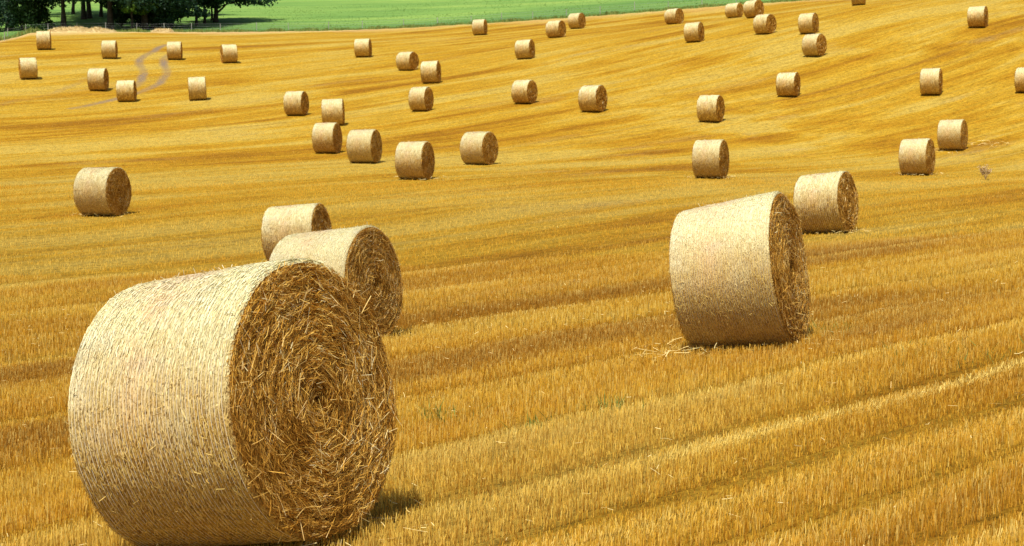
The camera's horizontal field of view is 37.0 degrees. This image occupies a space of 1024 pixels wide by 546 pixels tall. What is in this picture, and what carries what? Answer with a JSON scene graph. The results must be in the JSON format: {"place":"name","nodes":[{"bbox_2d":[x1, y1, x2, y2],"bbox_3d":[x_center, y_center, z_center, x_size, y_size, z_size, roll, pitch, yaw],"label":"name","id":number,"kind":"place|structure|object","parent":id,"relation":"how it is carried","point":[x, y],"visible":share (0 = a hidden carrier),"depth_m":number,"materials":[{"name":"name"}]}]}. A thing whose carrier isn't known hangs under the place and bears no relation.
{"place":"outdoors","nodes":[
{"label":"outdoors","id":0,"kind":"place"},
{"bbox_2d":[0,0,798,38],"bbox_3d":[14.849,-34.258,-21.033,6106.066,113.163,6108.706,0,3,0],"label":"meadow","id":1,"kind":"structure","parent":0,"point":[252,12],"depth_m":204.70,"materials":[{"name":"green plant"}]},
{"bbox_2d":[0,0,18,30],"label":"shrub","id":2,"kind":"object","parent":1,"relation":"on","point":[6,16],"visible":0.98,"depth_m":182.40,"materials":[{"name":"green plant"}]},
{"bbox_2d":[3,0,40,30],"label":"shrub","id":3,"kind":"object","parent":1,"relation":"on","point":[24,17],"visible":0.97,"depth_m":183.00,"materials":[{"name":"green plant"}]},
{"bbox_2d":[0,0,60,30],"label":"broadleaf tree","id":4,"kind":"object","parent":1,"relation":"on","point":[38,2],"visible":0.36,"depth_m":185.19,"materials":[{"name":"green plant"}]},
{"bbox_2d":[23,2,54,27],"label":"shrub","id":5,"kind":"object","parent":1,"relation":"on","point":[45,12],"visible":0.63,"depth_m":185.34,"materials":[{"name":"green plant"}]},
{"bbox_2d":[31,23,47,30],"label":"shrub","id":6,"kind":"object","parent":1,"relation":"on","point":[36,25],"visible":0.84,"depth_m":178.62,"materials":[{"name":"green plant"}]},
{"bbox_2d":[18,0,71,7],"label":"broadleaf tree","id":7,"kind":"object","parent":1,"relation":"on","point":[54,6],"visible":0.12,"depth_m":211.09,"materials":[{"name":"green plant"}]},
{"bbox_2d":[28,0,92,26],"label":"broadleaf tree","id":8,"kind":"object","parent":1,"relation":"on","point":[64,22],"visible":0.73,"depth_m":182.49,"materials":[{"name":"green plant"}]},
{"bbox_2d":[71,2,74,13],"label":"broadleaf tree","id":9,"kind":"object","parent":1,"relation":"on","point":[73,9],"visible":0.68,"depth_m":220.04,"materials":[{"name":"brown plant"}]},
{"bbox_2d":[47,26,116,32],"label":"straw heap","id":10,"kind":"object","parent":1,"relation":"on","point":[83,29],"visible":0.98,"depth_m":172.59,"materials":[{"name":"beige plant"}]},
{"bbox_2d":[81,1,87,19],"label":"broadleaf tree","id":11,"kind":"object","parent":1,"relation":"on","point":[83,13],"visible":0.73,"depth_m":204.17,"materials":[{"name":"brown plant"}]},
{"bbox_2d":[86,2,92,18],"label":"broadleaf tree","id":12,"kind":"object","parent":1,"relation":"on","point":[88,11],"visible":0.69,"depth_m":206.17,"materials":[{"name":"brown plant"}]},
{"bbox_2d":[99,5,102,16],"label":"broadleaf tree","id":13,"kind":"object","parent":1,"relation":"on","point":[101,12],"visible":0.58,"depth_m":210.24,"materials":[{"name":"brown plant"}]},
{"bbox_2d":[65,0,167,29],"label":"broadleaf tree","id":14,"kind":"object","parent":1,"relation":"on","point":[109,14],"visible":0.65,"depth_m":179.47,"materials":[{"name":"green plant"}]},
{"bbox_2d":[112,10,130,26],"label":"shrub","id":15,"kind":"object","parent":1,"relation":"on","point":[121,19],"visible":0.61,"depth_m":186.95,"materials":[{"name":"green plant"}]},
{"bbox_2d":[118,0,157,28],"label":"broadleaf tree","id":16,"kind":"object","parent":1,"relation":"on","point":[128,9],"visible":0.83,"depth_m":179.05,"materials":[{"name":"green plant"}]},
{"bbox_2d":[129,14,148,26],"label":"shrub","id":17,"kind":"object","parent":1,"relation":"on","point":[137,21],"visible":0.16,"depth_m":187.95,"materials":[{"name":"green plant"}]},
{"bbox_2d":[101,0,189,28],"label":"broadleaf tree","id":18,"kind":"object","parent":1,"relation":"on","point":[144,21],"visible":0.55,"depth_m":179.86,"materials":[{"name":"green plant"}]},
{"bbox_2d":[147,13,152,26],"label":"shrub","id":19,"kind":"object","parent":1,"relation":"on","point":[150,21],"visible":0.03,"depth_m":186.53,"materials":[{"name":"green plant"}]},
{"bbox_2d":[112,0,203,28],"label":"broadleaf tree","id":20,"kind":"object","parent":1,"relation":"on","point":[188,5],"visible":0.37,"depth_m":181.73,"materials":[{"name":"green plant"}]},
{"bbox_2d":[150,28,173,31],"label":"straw heap","id":21,"kind":"object","parent":1,"relation":"on","point":[162,30],"visible":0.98,"depth_m":173.31,"materials":[{"name":"beige plant"}]},
{"bbox_2d":[149,4,178,28],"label":"shrub","id":22,"kind":"object","parent":1,"relation":"on","point":[163,19],"visible":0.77,"depth_m":181.89,"materials":[{"name":"green plant"}]},
{"bbox_2d":[138,0,209,18],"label":"broadleaf tree","id":23,"kind":"object","parent":1,"relation":"on","point":[175,8],"visible":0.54,"depth_m":183.11,"materials":[{"name":"green plant"}]},
{"bbox_2d":[168,15,182,27],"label":"shrub","id":24,"kind":"object","parent":1,"relation":"on","point":[177,20],"visible":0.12,"depth_m":184.36,"materials":[{"name":"green plant"}]},
{"bbox_2d":[189,0,233,24],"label":"broadleaf tree","id":25,"kind":"object","parent":1,"relation":"on","point":[213,4],"visible":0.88,"depth_m":193.29,"materials":[{"name":"green plant"}]},
{"bbox_2d":[183,0,279,21],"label":"broadleaf tree","id":26,"kind":"object","parent":1,"relation":"on","point":[240,3],"visible":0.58,"depth_m":198.14,"materials":[{"name":"green plant"}]},
{"bbox_2d":[4,0,739,40],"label":"wire fence","id":27,"kind":"object","parent":1,"relation":"on","point":[256,23],"visible":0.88,"depth_m":176.66,"materials":[{"name":"grey wood"}]},
{"bbox_2d":[0,0,1023,429],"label":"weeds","id":28,"kind":"object","parent":1,"relation":"on","point":[34,30],"visible":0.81,"depth_m":174.10,"materials":[{"name":"green plant"}]},
{"bbox_2d":[0,0,1023,545],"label":"stubble field","id":29,"kind":"structure","parent":0,"point":[446,46],"depth_m":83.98,"materials":[{"name":"yellow plant"}]},
{"bbox_2d":[18,57,37,78],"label":"straw bale","id":30,"kind":"object","parent":29,"relation":"on","point":[28,68],"visible":1,"depth_m":116.13},
{"bbox_2d":[36,31,51,49],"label":"straw bale","id":31,"kind":"object","parent":29,"relation":"on","point":[43,40],"visible":1,"depth_m":134.68},
{"bbox_2d":[87,68,108,89],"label":"straw bale","id":32,"kind":"object","parent":29,"relation":"on","point":[97,78],"visible":1,"depth_m":111.24},
{"bbox_2d":[72,167,131,214],"bbox_3d":[-13.419,-2.686,50.104,1.346,1.630,1.678,0,3,17],"label":"straw bale","id":33,"kind":"object","parent":29,"relation":"on","point":[102,190],"visible":1,"depth_m":49.55,"materials":[{"name":"beige plant"}]},
{"bbox_2d":[101,40,117,58],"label":"straw bale","id":34,"kind":"object","parent":29,"relation":"on","point":[109,48],"visible":1,"depth_m":129.34},
{"bbox_2d":[116,80,136,101],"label":"straw bale","id":35,"kind":"object","parent":29,"relation":"on","point":[126,90],"visible":1,"depth_m":106.54},
{"bbox_2d":[167,42,182,59],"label":"straw bale","id":36,"kind":"object","parent":29,"relation":"on","point":[174,51],"visible":1,"depth_m":130.18},
{"bbox_2d":[188,77,206,99],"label":"straw bale","id":37,"kind":"object","parent":29,"relation":"on","point":[197,88],"visible":1,"depth_m":106.44},
{"bbox_2d":[220,44,237,62],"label":"straw bale","id":38,"kind":"object","parent":29,"relation":"on","point":[228,53],"visible":1,"depth_m":128.78},
{"bbox_2d":[65,256,401,545],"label":"straw bale","id":39,"kind":"object","parent":29,"relation":"on","point":[252,403],"visible":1,"depth_m":8.07,"materials":[{"name":"beige plant"}]},
{"bbox_2d":[261,203,331,261],"bbox_3d":[-5.293,-0.933,37.713,1.414,1.565,1.614,-4,2,12],"label":"straw bale","id":40,"kind":"object","parent":29,"relation":"on","point":[279,223],"visible":0.64,"depth_m":37.12,"materials":[{"name":"beige plant"}]},
{"bbox_2d":[283,91,309,115],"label":"straw bale","id":41,"kind":"object","parent":29,"relation":"on","point":[296,102],"visible":1,"depth_m":96.30},
{"bbox_2d":[311,123,342,152],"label":"straw bale","id":42,"kind":"object","parent":29,"relation":"on","point":[327,138],"visible":1,"depth_m":77.42,"materials":[{"name":"beige plant"}]},
{"bbox_2d":[321,98,344,124],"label":"straw bale","id":43,"kind":"object","parent":29,"relation":"on","point":[332,110],"visible":0.88,"depth_m":90.77},
{"bbox_2d":[266,224,403,338],"bbox_3d":[-2.364,0.160,20.372,1.402,1.608,1.617,-4,1,24],"label":"straw bale","id":44,"kind":"object","parent":29,"relation":"on","point":[365,256],"visible":0.54,"depth_m":20.04,"materials":[{"name":"beige plant"}]},
{"bbox_2d":[354,38,371,56],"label":"straw bale","id":45,"kind":"object","parent":29,"relation":"on","point":[362,47],"visible":1,"depth_m":132.81},
{"bbox_2d":[346,129,381,162],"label":"straw bale","id":46,"kind":"object","parent":29,"relation":"on","point":[363,145],"visible":1,"depth_m":71.75,"materials":[{"name":"beige plant"}]},
{"bbox_2d":[396,52,419,70],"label":"straw bale","id":47,"kind":"object","parent":29,"relation":"on","point":[407,60],"visible":1,"depth_m":122.31},
{"bbox_2d":[394,141,434,178],"bbox_3d":[-4.028,-4.683,63.568,1.288,1.641,1.687,0,3,18],"label":"straw bale","id":48,"kind":"object","parent":29,"relation":"on","point":[416,159],"visible":0.99,"depth_m":62.99,"materials":[{"name":"beige plant"}]},
{"bbox_2d":[408,87,433,110],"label":"straw bale","id":49,"kind":"object","parent":29,"relation":"on","point":[421,99],"visible":1,"depth_m":96.64},
{"bbox_2d":[420,60,440,82],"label":"straw bale","id":50,"kind":"object","parent":29,"relation":"on","point":[430,71],"visible":1,"depth_m":111.37},
{"bbox_2d":[459,131,498,163],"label":"straw bale","id":51,"kind":"object","parent":29,"relation":"on","point":[479,147],"visible":1,"depth_m":71.60,"materials":[{"name":"beige plant"}]},
{"bbox_2d":[472,19,487,34],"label":"straw bale","id":52,"kind":"object","parent":29,"relation":"on","point":[479,26],"visible":1,"depth_m":152.06},
{"bbox_2d":[0,138,1020,545],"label":"loose straw","id":53,"kind":"object","parent":29,"relation":"on","point":[638,348],"visible":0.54,"depth_m":15.49,"materials":[{"name":"beige plant"}]},
{"bbox_2d":[511,80,537,103],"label":"straw bale","id":54,"kind":"object","parent":29,"relation":"on","point":[524,91],"visible":1,"depth_m":98.08},
{"bbox_2d":[515,39,534,58],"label":"straw bale","id":55,"kind":"object","parent":29,"relation":"on","point":[524,49],"visible":1,"depth_m":123.18},
{"bbox_2d":[545,20,566,37],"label":"straw bale","id":56,"kind":"object","parent":29,"relation":"on","point":[554,29],"visible":1,"depth_m":141.01},
{"bbox_2d":[568,12,585,28],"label":"straw bale","id":57,"kind":"object","parent":29,"relation":"on","point":[576,20],"visible":1,"depth_m":153.38},
{"bbox_2d":[578,85,607,111],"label":"straw bale","id":58,"kind":"object","parent":29,"relation":"on","point":[592,98],"visible":1,"depth_m":93.14},
{"bbox_2d":[664,8,683,24],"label":"straw bale","id":59,"kind":"object","parent":29,"relation":"on","point":[674,16],"visible":0.99,"depth_m":146.71},
{"bbox_2d":[683,22,704,41],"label":"straw bale","id":60,"kind":"object","parent":29,"relation":"on","point":[694,32],"visible":1,"depth_m":121.05},
{"bbox_2d":[696,95,724,121],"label":"straw bale","id":61,"kind":"object","parent":29,"relation":"on","point":[710,108],"visible":1,"depth_m":88.83},
{"bbox_2d":[692,139,729,177],"bbox_3d":[8.215,-4.715,63.171,1.262,1.660,1.706,1,3,24],"label":"straw bale","id":62,"kind":"object","parent":29,"relation":"on","point":[710,158],"visible":1,"depth_m":62.61,"materials":[{"name":"beige plant"}]},
{"bbox_2d":[725,3,742,17],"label":"straw bale","id":63,"kind":"object","parent":29,"relation":"on","point":[733,10],"visible":0.99,"depth_m":154.24},
{"bbox_2d":[666,191,813,350],"bbox_3d":[2.371,0.002,15.834,1.247,1.630,1.656,-7,0,23],"label":"straw bale","id":64,"kind":"object","parent":29,"relation":"on","point":[738,270],"visible":0.99,"depth_m":15.27,"materials":[{"name":"beige plant"}]},
{"bbox_2d":[743,0,763,17],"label":"straw bale","id":65,"kind":"object","parent":29,"relation":"on","point":[753,8],"visible":0.94,"depth_m":136.44},
{"bbox_2d":[753,14,776,33],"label":"straw bale","id":66,"kind":"object","parent":29,"relation":"on","point":[765,24],"visible":1,"depth_m":120.64},
{"bbox_2d":[776,72,800,95],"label":"straw bale","id":67,"kind":"object","parent":29,"relation":"on","point":[788,83],"visible":1,"depth_m":95.92},
{"bbox_2d":[798,13,818,33],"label":"straw bale","id":68,"kind":"object","parent":29,"relation":"on","point":[808,23],"visible":1,"depth_m":118.00},
{"bbox_2d":[801,33,826,55],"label":"straw bale","id":69,"kind":"object","parent":29,"relation":"on","point":[814,44],"visible":1,"depth_m":108.40},
{"bbox_2d":[793,171,859,233],"bbox_3d":[8.111,-1.813,39.501,1.345,1.641,1.662,-4,1,32],"label":"straw bale","id":70,"kind":"object","parent":29,"relation":"on","point":[825,202],"visible":0.95,"depth_m":39.00,"materials":[{"name":"beige plant"}]},
{"bbox_2d":[851,0,865,5],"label":"straw bale","id":71,"kind":"object","parent":29,"relation":"on","point":[858,2],"visible":1,"depth_m":132.91},
{"bbox_2d":[898,138,935,174],"bbox_3d":[17.243,-4.952,65.084,1.308,1.629,1.650,1,3,30],"label":"straw bale","id":72,"kind":"object","parent":29,"relation":"on","point":[916,156],"visible":0.99,"depth_m":64.57,"materials":[{"name":"beige plant"}]},
{"bbox_2d":[919,68,942,94],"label":"straw bale","id":73,"kind":"object","parent":29,"relation":"on","point":[931,81],"visible":1,"depth_m":93.32},
{"bbox_2d":[937,119,967,149],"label":"straw bale","id":74,"kind":"object","parent":29,"relation":"on","point":[952,134],"visible":1,"depth_m":76.84,"materials":[{"name":"beige plant"}]},
{"bbox_2d":[967,6,987,27],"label":"straw bale","id":75,"kind":"object","parent":29,"relation":"on","point":[977,16],"visible":1,"depth_m":113.58},
{"bbox_2d":[1014,67,1023,91],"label":"straw bale","id":76,"kind":"object","parent":29,"relation":"on","point":[1019,79],"visible":1,"depth_m":91.78},
{"bbox_2d":[978,164,991,179],"bbox_3d":[18.661,-3.978,60.275,0.509,0.632,0.573,3,4,42],"label":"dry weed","id":77,"kind":"object","parent":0,"point":[983,170],"visible":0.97,"depth_m":60.22,"materials":[{"name":"beige plant"}]}
]}

